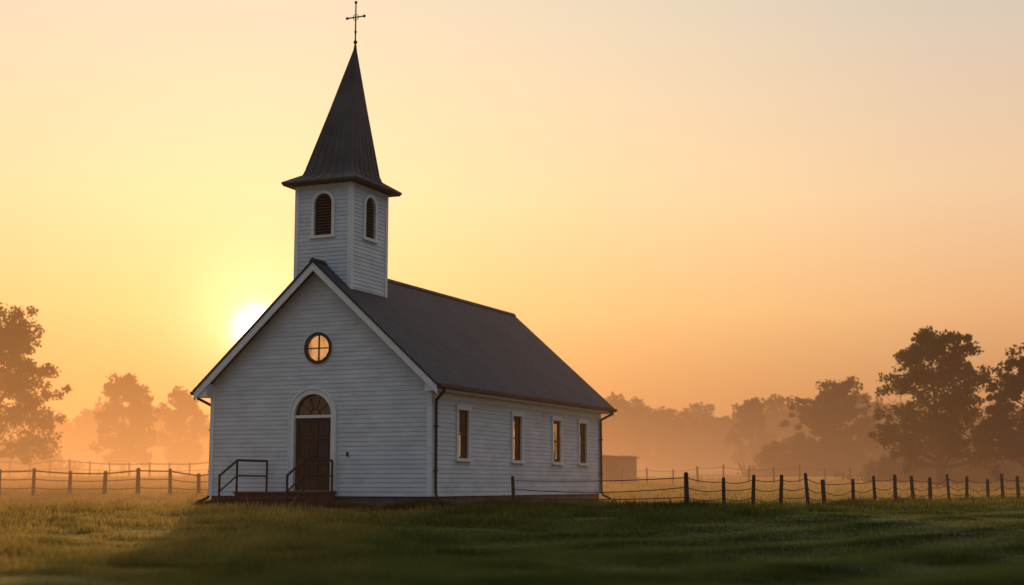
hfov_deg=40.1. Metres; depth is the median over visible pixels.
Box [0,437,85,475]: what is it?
hedgerow
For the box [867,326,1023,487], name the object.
oak tree
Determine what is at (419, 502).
tall grass
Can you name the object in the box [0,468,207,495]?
rail fence
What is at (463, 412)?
side windows
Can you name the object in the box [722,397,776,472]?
oak tree
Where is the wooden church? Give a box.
[190,1,616,509]
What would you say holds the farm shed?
on the ground at (706, 473)
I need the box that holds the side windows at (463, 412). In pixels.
[455,404,589,465]
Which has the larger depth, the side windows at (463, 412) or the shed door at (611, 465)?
the shed door at (611, 465)
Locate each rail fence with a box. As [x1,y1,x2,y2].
[0,459,208,476]
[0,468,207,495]
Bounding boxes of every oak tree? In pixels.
[0,302,72,463]
[88,372,168,473]
[153,385,209,471]
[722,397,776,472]
[779,376,880,466]
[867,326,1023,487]
[978,343,1023,479]
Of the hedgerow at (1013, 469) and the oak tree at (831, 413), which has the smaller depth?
the hedgerow at (1013, 469)
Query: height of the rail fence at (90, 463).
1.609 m
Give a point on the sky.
(723, 204)
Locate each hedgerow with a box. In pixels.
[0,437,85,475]
[736,426,975,476]
[834,442,1023,484]
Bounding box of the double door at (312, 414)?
[285,388,336,493]
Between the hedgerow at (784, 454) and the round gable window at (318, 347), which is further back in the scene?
the hedgerow at (784, 454)
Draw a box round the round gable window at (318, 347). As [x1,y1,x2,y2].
[304,331,332,364]
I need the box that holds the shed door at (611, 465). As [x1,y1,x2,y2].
[606,460,617,483]
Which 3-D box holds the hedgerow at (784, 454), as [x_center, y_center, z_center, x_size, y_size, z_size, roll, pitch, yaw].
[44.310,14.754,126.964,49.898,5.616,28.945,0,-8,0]
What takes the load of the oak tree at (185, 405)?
on the ground at (706, 473)
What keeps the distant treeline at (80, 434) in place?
on the ground at (706, 473)
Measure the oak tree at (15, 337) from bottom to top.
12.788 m
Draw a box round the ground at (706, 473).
[0,467,1023,584]
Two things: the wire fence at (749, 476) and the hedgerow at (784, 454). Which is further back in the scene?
the hedgerow at (784, 454)
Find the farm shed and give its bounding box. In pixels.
[602,455,639,483]
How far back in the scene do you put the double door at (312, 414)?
39.35 m
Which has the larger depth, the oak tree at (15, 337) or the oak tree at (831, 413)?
the oak tree at (831, 413)
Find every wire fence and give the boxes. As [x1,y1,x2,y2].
[511,472,1023,504]
[621,463,900,484]
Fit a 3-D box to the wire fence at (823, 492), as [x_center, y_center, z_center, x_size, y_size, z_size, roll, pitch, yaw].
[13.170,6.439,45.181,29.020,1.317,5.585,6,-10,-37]
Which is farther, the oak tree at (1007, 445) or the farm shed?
the farm shed
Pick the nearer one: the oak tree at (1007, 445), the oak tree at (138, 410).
the oak tree at (1007, 445)
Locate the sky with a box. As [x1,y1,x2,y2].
[0,0,1023,423]
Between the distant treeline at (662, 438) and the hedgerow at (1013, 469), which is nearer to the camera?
the hedgerow at (1013, 469)
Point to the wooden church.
(344, 369)
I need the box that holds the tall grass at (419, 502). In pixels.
[191,494,1023,511]
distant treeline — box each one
[0,397,209,469]
[601,392,1023,469]

